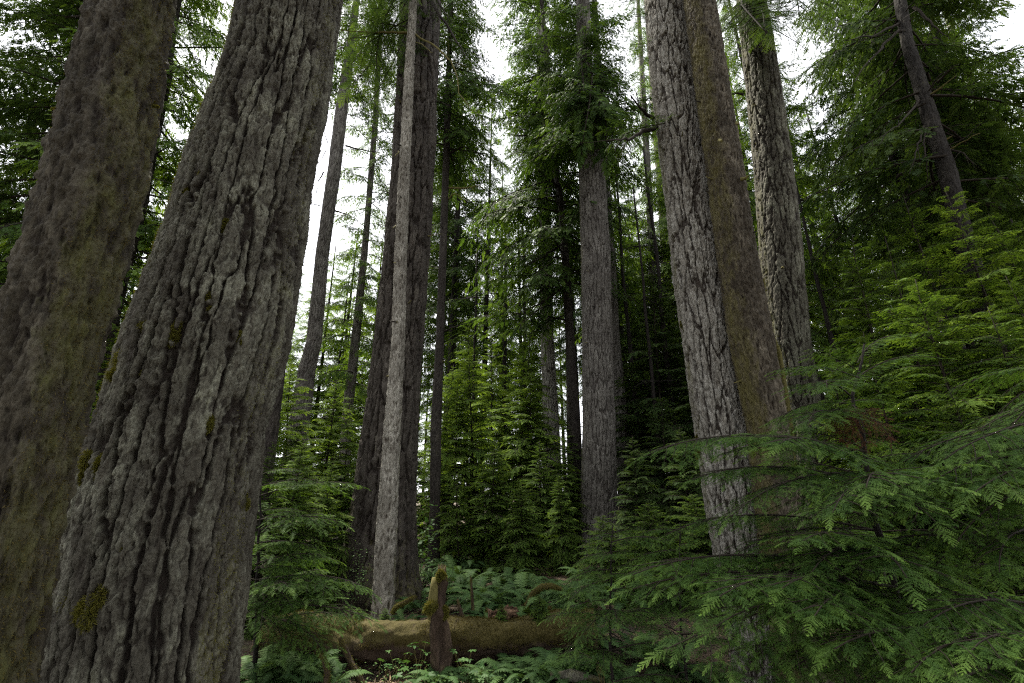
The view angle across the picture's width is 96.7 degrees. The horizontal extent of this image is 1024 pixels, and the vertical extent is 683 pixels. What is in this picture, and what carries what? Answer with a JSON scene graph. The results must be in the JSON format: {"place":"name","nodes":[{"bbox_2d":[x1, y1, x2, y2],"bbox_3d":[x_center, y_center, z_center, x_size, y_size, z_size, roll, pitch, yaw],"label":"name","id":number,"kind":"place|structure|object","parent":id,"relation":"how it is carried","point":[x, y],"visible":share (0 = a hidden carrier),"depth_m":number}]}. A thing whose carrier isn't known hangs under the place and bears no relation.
{"place":"outdoors","nodes":[
{"label":"outdoors","id":0,"kind":"place"},
{"bbox_2d":[0,0,1023,495],"label":"sky","id":1,"kind":"structure","parent":0,"point":[1014,31]},
{"bbox_2d":[241,502,981,682],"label":"ground","id":2,"kind":"structure","parent":0,"point":[373,675],"depth_m":6.97},
{"bbox_2d":[0,0,153,253],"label":"conifer","id":3,"kind":"object","parent":2,"relation":"on","point":[1,169],"visible":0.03,"depth_m":15.32},
{"bbox_2d":[0,0,176,682],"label":"hemlock tree","id":4,"kind":"object","parent":2,"relation":"on","point":[72,250],"visible":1,"depth_m":3.02},
{"bbox_2d":[0,0,177,316],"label":"hemlock tree","id":5,"kind":"object","parent":2,"relation":"on","point":[52,18],"visible":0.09,"depth_m":11.86},
{"bbox_2d":[0,0,233,407],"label":"hemlock tree","id":6,"kind":"object","parent":2,"relation":"on","point":[177,72],"visible":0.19,"depth_m":13.07},
{"bbox_2d":[40,0,342,682],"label":"fir tree","id":7,"kind":"object","parent":2,"relation":"on","point":[156,558],"visible":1,"depth_m":4.17},
{"bbox_2d":[243,364,286,630],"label":"hemlock tree","id":8,"kind":"object","parent":2,"relation":"on","point":[271,432],"visible":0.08,"depth_m":7.97},
{"bbox_2d":[244,440,294,639],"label":"hemlock sapling","id":9,"kind":"object","parent":2,"relation":"on","point":[272,521],"visible":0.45,"depth_m":7.38},
{"bbox_2d":[240,644,320,682],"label":"fern","id":10,"kind":"object","parent":2,"relation":"on","point":[257,675],"visible":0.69,"depth_m":5.23},
{"bbox_2d":[240,651,323,682],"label":"fern","id":11,"kind":"object","parent":2,"relation":"on","point":[267,675],"visible":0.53,"depth_m":5.16},
{"bbox_2d":[268,376,304,551],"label":"hemlock sapling","id":12,"kind":"object","parent":2,"relation":"on","point":[283,460],"visible":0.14,"depth_m":9.41},
{"bbox_2d":[253,441,332,614],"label":"hemlock sapling","id":13,"kind":"object","parent":2,"relation":"on","point":[296,505],"visible":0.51,"depth_m":8.14},
{"bbox_2d":[267,361,338,582],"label":"hemlock sapling","id":14,"kind":"object","parent":2,"relation":"on","point":[298,428],"visible":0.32,"depth_m":10.59},
{"bbox_2d":[272,277,339,503],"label":"conifer","id":15,"kind":"object","parent":2,"relation":"on","point":[291,358],"visible":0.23,"depth_m":32.73},
{"bbox_2d":[268,649,343,682],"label":"fern","id":16,"kind":"object","parent":2,"relation":"on","point":[334,661],"visible":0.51,"depth_m":5.41},
{"bbox_2d":[244,468,387,677],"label":"hemlock sapling","id":17,"kind":"object","parent":2,"relation":"on","point":[265,605],"visible":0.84,"depth_m":5.44},
{"bbox_2d":[278,463,353,611],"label":"hemlock sapling","id":18,"kind":"object","parent":2,"relation":"on","point":[333,551],"visible":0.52,"depth_m":8.73},
{"bbox_2d":[274,380,361,560],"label":"hemlock sapling","id":19,"kind":"object","parent":2,"relation":"on","point":[327,456],"visible":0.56,"depth_m":12.12},
{"bbox_2d":[278,245,359,497],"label":"conifer","id":20,"kind":"object","parent":2,"relation":"on","point":[330,280],"visible":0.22,"depth_m":34.61},
{"bbox_2d":[285,233,372,493],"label":"conifer","id":21,"kind":"object","parent":2,"relation":"on","point":[345,333],"visible":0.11,"depth_m":36.38},
{"bbox_2d":[291,663,371,682],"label":"fern","id":22,"kind":"object","parent":2,"relation":"on","point":[338,673],"visible":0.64,"depth_m":5.31},
{"bbox_2d":[273,0,396,533],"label":"fir tree","id":23,"kind":"object","parent":2,"relation":"on","point":[309,361],"visible":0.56,"depth_m":20.76},
{"bbox_2d":[313,394,362,560],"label":"hemlock sapling","id":24,"kind":"object","parent":2,"relation":"on","point":[346,432],"visible":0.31,"depth_m":13.26},
{"bbox_2d":[293,2,395,538],"bbox_3d":[-7.731,-9.469,25.073,5.140,38.224,4.976,0,-18,0],"label":"fir tree","id":25,"kind":"object","parent":2,"relation":"on","point":[350,373],"visible":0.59,"depth_m":23.27},
{"bbox_2d":[313,234,383,502],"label":"conifer","id":26,"kind":"object","parent":2,"relation":"on","point":[367,372],"visible":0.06,"depth_m":33.41},
{"bbox_2d":[316,0,467,612],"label":"fir tree","id":27,"kind":"object","parent":2,"relation":"on","point":[363,513],"visible":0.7,"depth_m":10.40},
{"bbox_2d":[332,0,493,619],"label":"hemlock tree","id":28,"kind":"object","parent":2,"relation":"on","point":[384,576],"visible":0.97,"depth_m":10.44},
{"bbox_2d":[416,405,429,558],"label":"hemlock sapling","id":29,"kind":"object","parent":2,"relation":"on","point":[420,483],"visible":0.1,"depth_m":16.01},
{"bbox_2d":[258,607,597,664],"bbox_3d":[-1.073,3.986,6.172,4.510,0.687,0.773,0,-18,0],"label":"fallen log","id":30,"kind":"object","parent":2,"relation":"on","point":[491,637],"visible":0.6,"depth_m":5.97},
{"bbox_2d":[417,498,441,587],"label":"sapling","id":31,"kind":"object","parent":2,"relation":"on","point":[424,553],"visible":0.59,"depth_m":10.47},
{"bbox_2d":[422,564,452,676],"bbox_3d":[-0.899,3.414,5.580,0.416,1.272,0.355,0,-18,0],"label":"snag","id":32,"kind":"object","parent":2,"relation":"on","point":[436,611],"visible":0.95,"depth_m":5.49},
{"bbox_2d":[407,666,470,682],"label":"fern","id":33,"kind":"object","parent":2,"relation":"on","point":[423,673],"visible":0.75,"depth_m":5.15},
{"bbox_2d":[362,0,518,570],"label":"hemlock tree","id":34,"kind":"object","parent":2,"relation":"on","point":[448,156],"visible":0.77,"depth_m":16.94},
{"bbox_2d":[416,365,470,544],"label":"hemlock sapling","id":35,"kind":"object","parent":2,"relation":"on","point":[426,464],"visible":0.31,"depth_m":19.06},
{"bbox_2d":[417,373,491,560],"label":"hemlock sapling","id":36,"kind":"object","parent":2,"relation":"on","point":[462,459],"visible":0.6,"depth_m":14.68},
{"bbox_2d":[419,111,490,524],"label":"conifer","id":37,"kind":"object","parent":2,"relation":"on","point":[428,360],"visible":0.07,"depth_m":31.32},
{"bbox_2d":[432,466,484,572],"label":"hemlock sapling","id":38,"kind":"object","parent":2,"relation":"on","point":[456,526],"visible":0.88,"depth_m":12.56},
{"bbox_2d":[425,50,502,521],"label":"conifer","id":39,"kind":"object","parent":2,"relation":"on","point":[454,258],"visible":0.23,"depth_m":29.95},
{"bbox_2d":[443,323,502,490],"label":"hemlock sapling","id":40,"kind":"object","parent":2,"relation":"on","point":[468,353],"visible":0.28,"depth_m":22.48},
{"bbox_2d":[440,347,519,560],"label":"hemlock sapling","id":41,"kind":"object","parent":2,"relation":"on","point":[475,451],"visible":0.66,"depth_m":15.25},
{"bbox_2d":[446,585,524,611],"bbox_3d":[-0.475,4.640,8.199,1.669,0.431,1.749,-6,-19,17],"label":"fern","id":42,"kind":"object","parent":2,"relation":"on","point":[501,590],"visible":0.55,"depth_m":8.18},
{"bbox_2d":[458,336,515,497],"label":"hemlock sapling","id":43,"kind":"object","parent":2,"relation":"on","point":[490,389],"visible":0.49,"depth_m":19.10},
{"bbox_2d":[436,110,541,531],"bbox_3d":[-1.369,-3.534,28.119,6.495,28.824,5.826,0,-18,-2],"label":"conifer","id":44,"kind":"object","parent":2,"relation":"on","point":[480,351],"visible":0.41,"depth_m":27.93},
{"bbox_2d":[458,441,523,574],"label":"hemlock sapling","id":45,"kind":"object","parent":2,"relation":"on","point":[487,541],"visible":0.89,"depth_m":12.54},
{"bbox_2d":[470,170,536,450],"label":"conifer","id":46,"kind":"object","parent":2,"relation":"on","point":[492,277],"visible":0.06,"depth_m":38.35},
{"bbox_2d":[476,334,560,559],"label":"hemlock sapling","id":47,"kind":"object","parent":2,"relation":"on","point":[506,408],"visible":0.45,"depth_m":17.43},
{"bbox_2d":[491,483,552,583],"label":"hemlock sapling","id":48,"kind":"object","parent":2,"relation":"on","point":[520,560],"visible":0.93,"depth_m":11.42},
{"bbox_2d":[487,183,560,464],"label":"conifer","id":49,"kind":"object","parent":2,"relation":"on","point":[512,345],"visible":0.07,"depth_m":32.27},
{"bbox_2d":[472,0,579,528],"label":"fir tree","id":50,"kind":"object","parent":2,"relation":"on","point":[549,377],"visible":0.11,"depth_m":23.07},
{"bbox_2d":[494,334,566,524],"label":"hemlock sapling","id":51,"kind":"object","parent":2,"relation":"on","point":[538,389],"visible":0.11,"depth_m":23.49},
{"bbox_2d":[487,372,579,556],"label":"hemlock sapling","id":52,"kind":"object","parent":2,"relation":"on","point":[520,468],"visible":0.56,"depth_m":15.82},
{"bbox_2d":[488,650,589,682],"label":"fern","id":53,"kind":"object","parent":2,"relation":"on","point":[549,667],"visible":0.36,"depth_m":5.39},
{"bbox_2d":[512,440,566,567],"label":"hemlock sapling","id":54,"kind":"object","parent":2,"relation":"on","point":[540,517],"visible":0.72,"depth_m":13.61},
{"bbox_2d":[527,238,566,431],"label":"conifer","id":55,"kind":"object","parent":2,"relation":"on","point":[559,389],"visible":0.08,"depth_m":43.61},
{"bbox_2d":[244,565,865,682],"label":"undergrowth","id":56,"kind":"object","parent":2,"relation":"on","point":[498,665],"visible":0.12,"depth_m":5.91},
{"bbox_2d":[499,654,613,682],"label":"fern","id":57,"kind":"object","parent":2,"relation":"on","point":[538,664],"visible":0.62,"depth_m":5.28},
{"bbox_2d":[457,0,658,523],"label":"hemlock tree","id":58,"kind":"object","parent":2,"relation":"on","point":[562,233],"visible":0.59,"depth_m":20.91},
{"bbox_2d":[540,476,583,576],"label":"hemlock sapling","id":59,"kind":"object","parent":2,"relation":"on","point":[558,558],"visible":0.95,"depth_m":12.04},
{"bbox_2d":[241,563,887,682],"bbox_3d":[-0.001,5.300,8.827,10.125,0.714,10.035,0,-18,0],"label":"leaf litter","id":60,"kind":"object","parent":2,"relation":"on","point":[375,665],"visible":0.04,"depth_m":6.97},
{"bbox_2d":[544,436,590,561],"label":"hemlock sapling","id":61,"kind":"object","parent":2,"relation":"on","point":[569,481],"visible":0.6,"depth_m":14.14},
{"bbox_2d":[553,196,581,455],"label":"conifer","id":62,"kind":"object","parent":2,"relation":"on","point":[561,340],"visible":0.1,"depth_m":43.41},
{"bbox_2d":[550,669,603,682],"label":"log","id":63,"kind":"object","parent":2,"relation":"on","point":[576,675],"visible":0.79,"depth_m":5.05},
{"bbox_2d":[512,0,659,561],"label":"fir tree","id":64,"kind":"object","parent":2,"relation":"on","point":[587,108],"visible":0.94,"depth_m":17.71},
{"bbox_2d":[551,581,620,609],"bbox_3d":[1.261,4.702,8.377,1.616,0.418,1.694,10,-21,-27],"label":"fern","id":65,"kind":"object","parent":2,"relation":"on","point":[562,593],"visible":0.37,"depth_m":8.30},
{"bbox_2d":[568,515,635,596],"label":"hemlock sapling","id":66,"kind":"object","parent":2,"relation":"on","point":[617,562],"visible":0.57,"depth_m":9.94},
{"bbox_2d":[537,524,691,682],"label":"hemlock sapling","id":67,"kind":"object","parent":2,"relation":"on","point":[589,629],"visible":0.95,"depth_m":4.93},
{"bbox_2d":[592,0,641,537],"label":"fir tree","id":68,"kind":"object","parent":2,"relation":"on","point":[618,364],"visible":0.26,"depth_m":19.35},
{"bbox_2d":[572,144,666,447],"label":"conifer","id":69,"kind":"object","parent":2,"relation":"on","point":[621,329],"visible":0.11,"depth_m":24.04},
{"bbox_2d":[578,585,675,615],"bbox_3d":[2.035,4.621,8.177,1.789,0.502,1.739,3,-18,-9],"label":"fern","id":70,"kind":"object","parent":2,"relation":"on","point":[623,601],"visible":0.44,"depth_m":8.03},
{"bbox_2d":[613,175,648,528],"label":"bare tree","id":71,"kind":"object","parent":2,"relation":"on","point":[627,314],"visible":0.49,"depth_m":20.38},
{"bbox_2d":[607,437,667,587],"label":"hemlock sapling","id":72,"kind":"object","parent":2,"relation":"on","point":[625,517],"visible":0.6,"depth_m":11.16},
{"bbox_2d":[598,631,691,665],"bbox_3d":[1.859,4.273,6.405,1.548,0.447,1.592,1,-18,-2],"label":"fern","id":73,"kind":"object","parent":2,"relation":"on","point":[626,637],"visible":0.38,"depth_m":6.45},
{"bbox_2d":[615,0,676,475],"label":"fir tree","id":74,"kind":"object","parent":2,"relation":"on","point":[642,199],"visible":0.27,"depth_m":28.74},
{"bbox_2d":[613,187,682,546],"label":"bare tree","id":75,"kind":"object","parent":2,"relation":"on","point":[650,352],"visible":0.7,"depth_m":16.85},
{"bbox_2d":[625,8,671,352],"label":"fir tree","id":76,"kind":"object","parent":2,"relation":"on","point":[651,154],"visible":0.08,"depth_m":32.97},
{"bbox_2d":[606,503,695,613],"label":"hemlock sapling","id":77,"kind":"object","parent":2,"relation":"on","point":[655,515],"visible":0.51,"depth_m":9.08},
{"bbox_2d":[614,307,691,521],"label":"hemlock sapling","id":78,"kind":"object","parent":2,"relation":"on","point":[632,319],"visible":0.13,"depth_m":20.36},
{"bbox_2d":[614,270,701,558],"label":"hemlock sapling","id":79,"kind":"object","parent":2,"relation":"on","point":[644,403],"visible":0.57,"depth_m":17.18},
{"bbox_2d":[632,111,683,355],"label":"conifer","id":80,"kind":"object","parent":2,"relation":"on","point":[660,195],"visible":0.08,"depth_m":27.46},
{"bbox_2d":[619,213,700,492],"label":"hemlock sapling","id":81,"kind":"object","parent":2,"relation":"on","point":[643,232],"visible":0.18,"depth_m":26.09},
{"bbox_2d":[638,146,682,505],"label":"bare tree","id":82,"kind":"object","parent":2,"relation":"on","point":[662,325],"visible":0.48,"depth_m":18.60},
{"bbox_2d":[621,397,704,558],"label":"hemlock sapling","id":83,"kind":"object","parent":2,"relation":"on","point":[659,469],"visible":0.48,"depth_m":13.17},
{"bbox_2d":[633,279,699,529],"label":"hemlock sapling","id":84,"kind":"object","parent":2,"relation":"on","point":[672,354],"visible":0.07,"depth_m":19.70},
{"bbox_2d":[583,0,774,682],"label":"fir tree","id":85,"kind":"object","parent":2,"relation":"on","point":[715,405],"visible":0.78,"depth_m":7.95},
{"bbox_2d":[634,641,724,682],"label":"fern","id":86,"kind":"object","parent":2,"relation":"on","point":[699,674],"visible":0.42,"depth_m":6.00},
{"bbox_2d":[651,428,711,566],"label":"hemlock sapling","id":87,"kind":"object","parent":2,"relation":"on","point":[680,495],"visible":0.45,"depth_m":10.79},
{"bbox_2d":[612,527,758,682],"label":"hemlock sapling","id":88,"kind":"object","parent":2,"relation":"on","point":[654,609],"visible":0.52,"depth_m":5.64},
{"bbox_2d":[661,337,710,550],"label":"hemlock sapling","id":89,"kind":"object","parent":2,"relation":"on","point":[685,426],"visible":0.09,"depth_m":14.96},
{"bbox_2d":[661,494,717,617],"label":"hemlock sapling","id":90,"kind":"object","parent":2,"relation":"on","point":[700,543],"visible":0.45,"depth_m":9.12},
{"bbox_2d":[650,651,752,682],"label":"fern","id":91,"kind":"object","parent":2,"relation":"on","point":[692,679],"visible":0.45,"depth_m":5.91},
{"bbox_2d":[683,0,833,682],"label":"hemlock tree","id":92,"kind":"object","parent":2,"relation":"on","point":[751,340],"visible":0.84,"depth_m":7.25},
{"bbox_2d":[763,277,796,476],"bbox_3d":[4.258,1.016,7.240,0.736,4.642,0.544,0,-18,0],"label":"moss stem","id":93,"kind":"object","parent":92,"relation":"attached to","point":[784,381],"visible":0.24,"depth_m":7.49},
{"bbox_2d":[716,0,863,627],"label":"fir tree","id":94,"kind":"object","parent":2,"relation":"on","point":[781,252],"visible":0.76,"depth_m":9.76},
{"bbox_2d":[728,65,857,432],"bbox_3d":[12.227,-4.132,21.917,5.904,26.203,5.297,-12,-22,33],"label":"conifer","id":95,"kind":"object","parent":2,"relation":"on","point":[751,171],"visible":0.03,"depth_m":21.38},
{"bbox_2d":[717,0,876,520],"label":"conifer","id":96,"kind":"object","parent":2,"relation":"on","point":[737,100],"visible":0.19,"depth_m":17.41},
{"bbox_2d":[604,334,1023,682],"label":"hemlock sapling","id":97,"kind":"object","parent":2,"relation":"on","point":[799,591],"visible":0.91,"depth_m":3.23},
{"bbox_2d":[780,62,891,366],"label":"conifer","id":98,"kind":"object","parent":2,"relation":"on","point":[796,126],"visible":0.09,"depth_m":28.12},
{"bbox_2d":[795,179,881,520],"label":"bare tree","id":99,"kind":"object","parent":2,"relation":"on","point":[825,312],"visible":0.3,"depth_m":14.17},
{"bbox_2d":[796,102,936,432],"bbox_3d":[15.695,-2.437,21.157,5.019,22.273,4.502,-4,-18,11],"label":"conifer","id":100,"kind":"object","parent":2,"relation":"on","point":[829,225],"visible":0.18,"depth_m":21.56},
{"bbox_2d":[807,350,944,675],"bbox_3d":[5.258,2.388,6.945,1.984,4.771,1.834,1,-18,-2],"label":"hemlock sapling","id":101,"kind":"object","parent":2,"relation":"on","point":[837,517],"visible":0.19,"depth_m":7.17},
{"bbox_2d":[824,42,960,420],"bbox_3d":[20.583,-5.340,24.825,6.073,30.204,6.203,17,-25,-42],"label":"conifer","id":102,"kind":"object","parent":2,"relation":"on","point":[876,330],"visible":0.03,"depth_m":25.27},
{"bbox_2d":[791,0,1005,417],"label":"conifer","id":103,"kind":"object","parent":2,"relation":"on","point":[895,155],"visible":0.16,"depth_m":17.48},
{"bbox_2d":[779,578,1023,682],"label":"hemlock sapling","id":104,"kind":"object","parent":2,"relation":"on","point":[961,668],"visible":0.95,"depth_m":2.40},
{"bbox_2d":[786,0,1023,406],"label":"hemlock tree","id":105,"kind":"object","parent":2,"relation":"on","point":[951,146],"visible":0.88,"depth_m":12.52},
{"bbox_2d":[819,235,1021,598],"bbox_3d":[6.833,1.441,8.094,2.895,7.513,2.706,-5,-19,15],"label":"hemlock sapling","id":106,"kind":"object","parent":2,"relation":"on","point":[854,330],"visible":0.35,"depth_m":8.62},
{"bbox_2d":[820,333,1023,682],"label":"hemlock sapling","id":107,"kind":"object","parent":2,"relation":"on","point":[893,517],"visible":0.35,"depth_m":6.06},
{"bbox_2d":[841,236,1023,617],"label":"hemlock sapling","id":108,"kind":"object","parent":2,"relation":"on","point":[887,318],"visible":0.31,"depth_m":7.76},
{"bbox_2d":[843,0,1023,343],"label":"conifer","id":109,"kind":"object","parent":2,"relation":"on","point":[905,138],"depth_m":18.32},
{"bbox_2d":[852,6,1014,419],"bbox_3d":[16.560,-4.726,18.382,5.032,24.893,5.609,-14,-23,37],"label":"conifer","id":110,"kind":"object","parent":2,"relation":"on","point":[967,345],"visible":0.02,"depth_m":18.11},
{"bbox_2d":[852,195,1022,589],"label":"hemlock sapling","id":111,"kind":"object","parent":2,"relation":"on","point":[928,268],"visible":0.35,"depth_m":10.22},
{"bbox_2d":[852,365,1023,666],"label":"hemlock sapling","id":112,"kind":"object","parent":2,"relation":"on","point":[986,433],"visible":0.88,"depth_m":3.15},
{"bbox_2d":[855,279,1023,665],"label":"hemlock sapling","id":113,"kind":"object","parent":2,"relation":"on","point":[970,402],"visible":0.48,"depth_m":6.77},
{"bbox_2d":[870,0,1023,336],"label":"conifer","id":114,"kind":"object","parent":2,"relation":"on","point":[999,72],"visible":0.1,"depth_m":14.41},
{"bbox_2d":[901,378,1023,682],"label":"hemlock sapling","id":115,"kind":"object","parent":2,"relation":"on","point":[988,588],"visible":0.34,"depth_m":5.31},
{"bbox_2d":[916,186,1023,415],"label":"hemlock sapling","id":116,"kind":"object","parent":2,"relation":"on","point":[982,281],"visible":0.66,"depth_m":8.74},
{"bbox_2d":[949,304,1023,591],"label":"hemlock sapling","id":117,"kind":"object","parent":2,"relation":"on","point":[998,366],"visible":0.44,"depth_m":6.42},
{"bbox_2d":[950,212,1023,415],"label":"hemlock sapling","id":118,"kind":"object","parent":2,"relation":"on","point":[1015,270],"visible":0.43,"depth_m":9.49},
{"bbox_2d":[990,275,1023,420],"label":"hemlock sapling","id":119,"kind":"object","parent":2,"relation":"on","point":[1013,314],"visible":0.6,"depth_m":7.50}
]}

